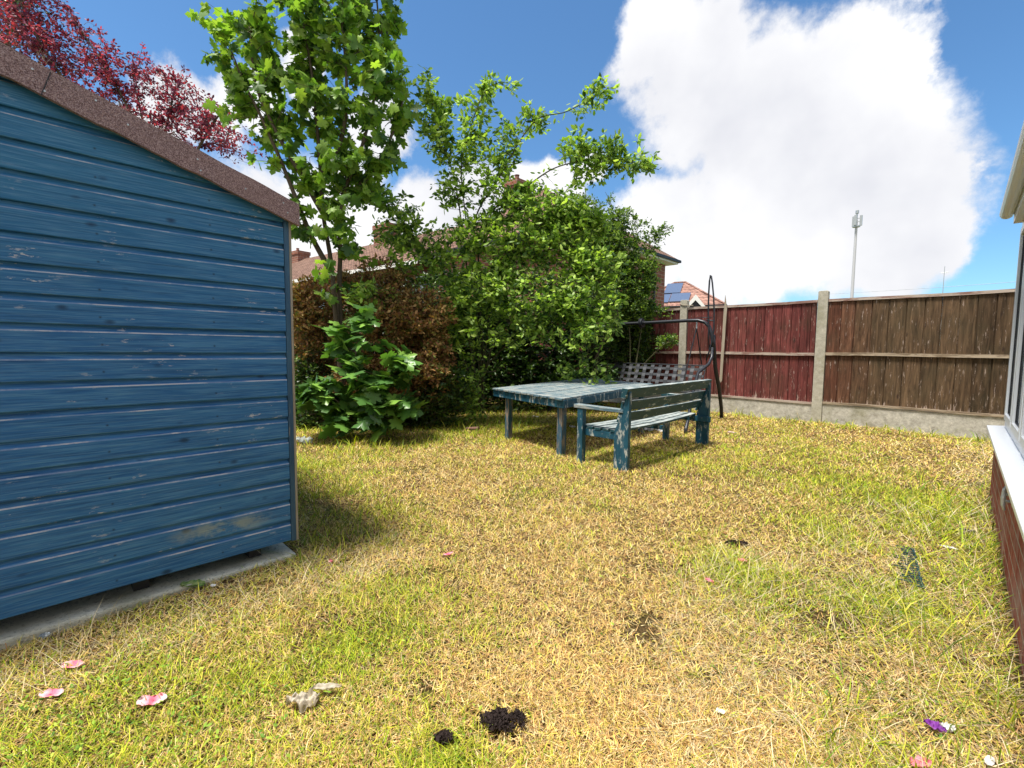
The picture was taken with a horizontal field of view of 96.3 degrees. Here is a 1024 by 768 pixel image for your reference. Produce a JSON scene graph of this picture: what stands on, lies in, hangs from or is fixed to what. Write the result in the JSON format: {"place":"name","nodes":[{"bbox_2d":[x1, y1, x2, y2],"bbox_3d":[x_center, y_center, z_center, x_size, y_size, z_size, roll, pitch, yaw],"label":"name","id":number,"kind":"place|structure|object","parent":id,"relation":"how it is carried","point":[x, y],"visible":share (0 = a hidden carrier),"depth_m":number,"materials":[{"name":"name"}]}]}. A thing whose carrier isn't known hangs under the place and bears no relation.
{"place":"outdoors","nodes":[
{"label":"outdoors","id":0,"kind":"place"},
{"bbox_2d":[292,220,465,365],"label":"terraced house","id":1,"kind":"structure","parent":0,"point":[303,262],"depth_m":26.55,"materials":[{"name":"brick"}]},
{"bbox_2d":[0,400,1023,767],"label":"lawn","id":2,"kind":"structure","parent":0,"point":[642,630],"depth_m":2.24,"materials":[{"name":"plant"}]},
{"bbox_2d":[39,632,49,637],"bbox_3d":[-1.918,1.032,1.884,0.033,0.013,0.034,-1,5,-22],"label":"foil scrap","id":3,"kind":"object","parent":2,"relation":"on","point":[44,634],"visible":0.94,"depth_m":1.89,"materials":[{"name":"grey metal"}]},
{"bbox_2d":[39,688,63,696],"bbox_3d":[-1.564,1.051,1.558,0.071,0.012,0.036,4,6,-13],"label":"fallen petal","id":4,"kind":"object","parent":2,"relation":"on","point":[51,692],"visible":1,"depth_m":1.56,"materials":[{"name":"pink plant"}]},
{"bbox_2d":[61,660,84,667],"bbox_3d":[-1.625,1.038,1.696,0.079,0.014,0.038,5,6,-7],"label":"fallen petal","id":5,"kind":"object","parent":2,"relation":"on","point":[80,662],"visible":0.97,"depth_m":1.70,"materials":[{"name":"pink plant"}]},
{"bbox_2d":[37,44,174,133],"bbox_3d":[-5.561,-2.329,6.911,4.746,5.947,2.011,4,5,38],"label":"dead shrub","id":6,"kind":"object","parent":2,"relation":"on","point":[117,98],"visible":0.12,"depth_m":7.27,"materials":[{"name":"red plant"}]},
{"bbox_2d":[0,543,295,652],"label":"shed base","id":7,"kind":"object","parent":2,"relation":"on","point":[14,629],"visible":0.2,"depth_m":2.13,"materials":[{"name":"concrete"}]},
{"bbox_2d":[0,42,299,619],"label":"garden shed","id":8,"kind":"structure","parent":7,"relation":"on","point":[147,406],"depth_m":2.06,"materials":[{"name":"blue paint"}]},
{"bbox_2d":[136,692,166,705],"bbox_3d":[-1.212,1.064,1.544,0.087,0.016,0.046,4,6,-19],"label":"fallen petal","id":9,"kind":"object","parent":2,"relation":"on","point":[154,699],"visible":1,"depth_m":1.55,"materials":[{"name":"pink plant"}]},
{"bbox_2d":[180,579,205,586],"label":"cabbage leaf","id":10,"kind":"object","parent":2,"relation":"on","point":[195,582],"visible":0.97,"depth_m":2.27,"materials":[{"name":"green plant"}]},
{"bbox_2d":[286,688,319,712],"bbox_3d":[-0.704,1.061,1.544,0.081,0.053,0.083,4,6,42],"label":"plastic rag","id":11,"kind":"object","parent":2,"relation":"on","point":[302,699],"visible":1,"depth_m":1.54,"materials":[{"name":"beige plastic"}]},
{"bbox_2d":[185,0,423,418],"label":"sycamore tree","id":12,"kind":"object","parent":2,"relation":"on","point":[315,30],"visible":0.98,"depth_m":6.07,"materials":[{"name":"green plant"}]},
{"bbox_2d":[296,436,312,443],"bbox_3d":[-2.661,0.708,5.811,0.268,0.087,0.128,5,7,-2],"label":"grey bag","id":13,"kind":"object","parent":2,"relation":"on","point":[299,439],"visible":0.78,"depth_m":5.80,"materials":[{"name":"grey plastic"}]},
{"bbox_2d":[310,682,341,689],"bbox_3d":[-0.647,1.056,1.599,0.106,0.018,0.021,5,6,-10],"label":"plastic strip","id":14,"kind":"object","parent":2,"relation":"on","point":[326,686],"visible":1,"depth_m":1.60,"materials":[{"name":"beige plastic"}]},
{"bbox_2d":[295,301,427,441],"bbox_3d":[-1.996,-0.186,5.981,1.812,1.820,0.989,1,4,3],"label":"sycamore sapling","id":15,"kind":"object","parent":2,"relation":"on","point":[371,396],"visible":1,"depth_m":5.87,"materials":[{"name":"green plant"}]},
{"bbox_2d":[292,253,459,413],"bbox_3d":[-2.222,-0.699,7.220,3.011,2.681,1.684,1,4,11],"label":"rust shrub","id":16,"kind":"object","parent":2,"relation":"on","point":[415,327],"visible":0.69,"depth_m":6.93,"materials":[{"name":"brown plant"}]},
{"bbox_2d":[294,349,476,428],"bbox_3d":[-2.034,0.102,7.085,2.967,1.312,1.023,1,4,1],"label":"bush","id":17,"kind":"object","parent":2,"relation":"on","point":[437,412],"visible":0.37,"depth_m":6.92,"materials":[{"name":"green plant"}]},
{"bbox_2d":[294,271,502,413],"bbox_3d":[-2.119,-0.801,8.588,4.334,2.910,1.556,-1,4,-19],"label":"laurel hedge","id":18,"kind":"object","parent":2,"relation":"on","point":[434,286],"visible":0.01,"depth_m":8.83,"materials":[{"name":"green plant"}]},
{"bbox_2d":[432,729,453,744],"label":"ash clump","id":19,"kind":"object","parent":2,"relation":"on","point":[442,736],"visible":1,"depth_m":1.41,"materials":[{"name":"black soil"}]},
{"bbox_2d":[465,427,478,429],"bbox_3d":[-0.594,0.656,6.816,0.211,0.044,0.108,1,4,1],"label":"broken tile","id":20,"kind":"object","parent":2,"relation":"on","point":[472,428],"visible":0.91,"depth_m":6.77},
{"bbox_2d":[326,65,661,422],"bbox_3d":[-0.341,-2.024,7.108,5.006,5.398,2.111,0,4,-3],"label":"arching shrub","id":21,"kind":"object","parent":2,"relation":"on","point":[551,222],"visible":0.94,"depth_m":7.02,"materials":[{"name":"green plant"}]},
{"bbox_2d":[0,456,1005,767],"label":"clover","id":22,"kind":"object","parent":2,"relation":"on","point":[284,686],"visible":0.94,"depth_m":1.53,"materials":[{"name":"green plant"}]},
{"bbox_2d":[479,706,526,732],"bbox_3d":[-0.028,1.087,1.485,0.161,0.039,0.104,1,4,0],"label":"ash clump","id":23,"kind":"object","parent":2,"relation":"on","point":[502,718],"visible":1,"depth_m":1.48,"materials":[{"name":"black soil"}]},
{"bbox_2d":[443,264,659,411],"bbox_3d":[0.887,-0.940,9.465,5.316,3.020,2.082,-1,4,-14],"label":"privet bush","id":24,"kind":"object","parent":2,"relation":"on","point":[522,368],"visible":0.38,"depth_m":9.09,"materials":[{"name":"green plant"}]},
{"bbox_2d":[492,378,652,456],"bbox_3d":[0.901,0.380,6.564,1.550,0.762,2.579,5,6,44],"label":"garden table","id":25,"kind":"object","parent":2,"relation":"on","point":[562,396],"visible":0.82,"depth_m":5.93,"materials":[{"name":"blue paint"}]},
{"bbox_2d":[561,191,679,381],"bbox_3d":[2.155,-1.922,9.742,2.540,4.202,1.690,1,4,7],"label":"lime hedge","id":26,"kind":"object","parent":2,"relation":"on","point":[636,292],"visible":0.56,"depth_m":9.24,"materials":[{"name":"green plant"}]},
{"bbox_2d":[547,275,722,433],"bbox_3d":[2.259,-0.652,8.478,3.013,2.542,2.147,5,6,44],"label":"swing seat","id":27,"kind":"object","parent":2,"relation":"on","point":[641,322],"visible":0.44,"depth_m":8.33,"materials":[{"name":"black metal"}]},
{"bbox_2d":[574,379,711,471],"bbox_3d":[1.645,0.406,5.482,0.705,0.882,2.120,5,6,44],"label":"garden bench","id":28,"kind":"object","parent":2,"relation":"on","point":[622,426],"visible":0.96,"depth_m":5.01,"materials":[{"name":"blue paint"}]},
{"bbox_2d":[644,428,662,431],"bbox_3d":[2.128,0.672,6.969,0.396,0.103,0.138,5,7,-2],"label":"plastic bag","id":29,"kind":"object","parent":2,"relation":"on","point":[651,429],"visible":0.42,"depth_m":6.93,"materials":[{"name":"white plastic"}]},
{"bbox_2d":[724,539,747,546],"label":"soil clump","id":30,"kind":"object","parent":2,"relation":"on","point":[740,542],"visible":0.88,"depth_m":2.88,"materials":[{"name":"brown soil"}]},
{"bbox_2d":[514,289,1014,439],"bbox_3d":[4.503,-0.499,8.865,12.356,2.390,0.136,5,6,44],"label":"garden fence","id":31,"kind":"object","parent":2,"relation":"on","point":[843,359],"visible":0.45,"depth_m":7.59,"materials":[{"name":"wood"}]},
{"bbox_2d":[719,295,726,382],"bbox_3d":[4.173,-0.882,9.050,0.085,1.717,0.020,5,6,44],"label":"timber stake","id":32,"kind":"object","parent":31,"relation":"attached to","point":[723,339],"visible":0.93,"depth_m":9.04,"materials":[{"name":"brown wood"}]},
{"bbox_2d":[894,545,924,588],"bbox_3d":[2.239,1.022,2.604,0.112,0.014,0.593,4,5,37],"label":"plastic grille","id":33,"kind":"object","parent":2,"relation":"on","point":[918,577],"visible":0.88,"depth_m":2.56,"materials":[{"name":"grey plastic"}]},
{"bbox_2d":[909,755,931,767],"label":"pink petals","id":34,"kind":"object","parent":2,"relation":"on","point":[918,757],"visible":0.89,"depth_m":1.34,"materials":[{"name":"pink plant"}]},
{"bbox_2d":[923,719,946,732],"bbox_3d":[1.356,1.097,1.470,0.058,0.027,0.035,11,13,44],"label":"purple scrap","id":35,"kind":"object","parent":2,"relation":"on","point":[935,725],"visible":0.94,"depth_m":1.47,"materials":[{"name":"paper"}]},
{"bbox_2d":[940,722,955,731],"bbox_3d":[1.394,1.096,1.467,0.047,0.022,0.030,5,7,-2],"label":"wrapper","id":36,"kind":"object","parent":2,"relation":"on","point":[944,725],"visible":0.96,"depth_m":1.47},
{"bbox_2d":[984,755,994,765],"bbox_3d":[1.406,1.108,1.350,0.062,0.006,0.022,3,5,-36],"label":"paper scrap","id":37,"kind":"object","parent":2,"relation":"on","point":[988,759],"visible":0.98,"depth_m":1.35,"materials":[{"name":"white paper"}]},
{"bbox_2d":[986,122,1023,680],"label":"conservatory","id":38,"kind":"object","parent":2,"relation":"on","point":[1007,484],"visible":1,"depth_m":2.89,"materials":[{"name":"white plastic"}]},
{"bbox_2d":[1005,221,1023,457],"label":"window frame","id":39,"kind":"structure","parent":38,"relation":"in","point":[1007,427],"depth_m":3.09,"materials":[{"name":"white plastic"}]},
{"bbox_2d":[0,0,1023,344],"label":"sky","id":40,"kind":"structure","parent":0,"point":[771,123],"materials":[{"name":"blue"}]},
{"bbox_2d":[418,174,680,374],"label":"brick house","id":41,"kind":"structure","parent":0,"point":[667,259],"depth_m":19.23,"materials":[{"name":"brown brick"}]},
{"bbox_2d":[664,281,724,308],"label":"house","id":42,"kind":"structure","parent":0,"point":[675,293],"depth_m":38.56,"materials":[{"name":"brick"}]},
{"bbox_2d":[835,282,1008,293],"bbox_3d":[7.157,-1.511,6.695,4.500,0.087,0.006,5,6,44],"label":"wire","id":43,"kind":"object","parent":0,"point":[923,288],"visible":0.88,"depth_m":7.30,"materials":[{"name":"grey metal"}]},
{"label":"ground","id":44,"kind":"structure","parent":0,"visible":0},
{"bbox_2d":[0,0,52,47],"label":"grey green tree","id":45,"kind":"object","parent":44,"relation":"on","point":[8,34],"visible":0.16,"depth_m":12.50,"materials":[{"name":"green plant"}]},
{"bbox_2d":[0,0,266,167],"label":"purple plum tree","id":46,"kind":"object","parent":44,"relation":"on","point":[105,73],"visible":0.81,"depth_m":9.24,"materials":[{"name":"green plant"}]},
{"bbox_2d":[850,210,862,297],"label":"phone mast","id":47,"kind":"object","parent":44,"relation":"on","point":[855,221],"visible":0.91,"depth_m":69.35,"materials":[{"name":"metal"}]}
]}

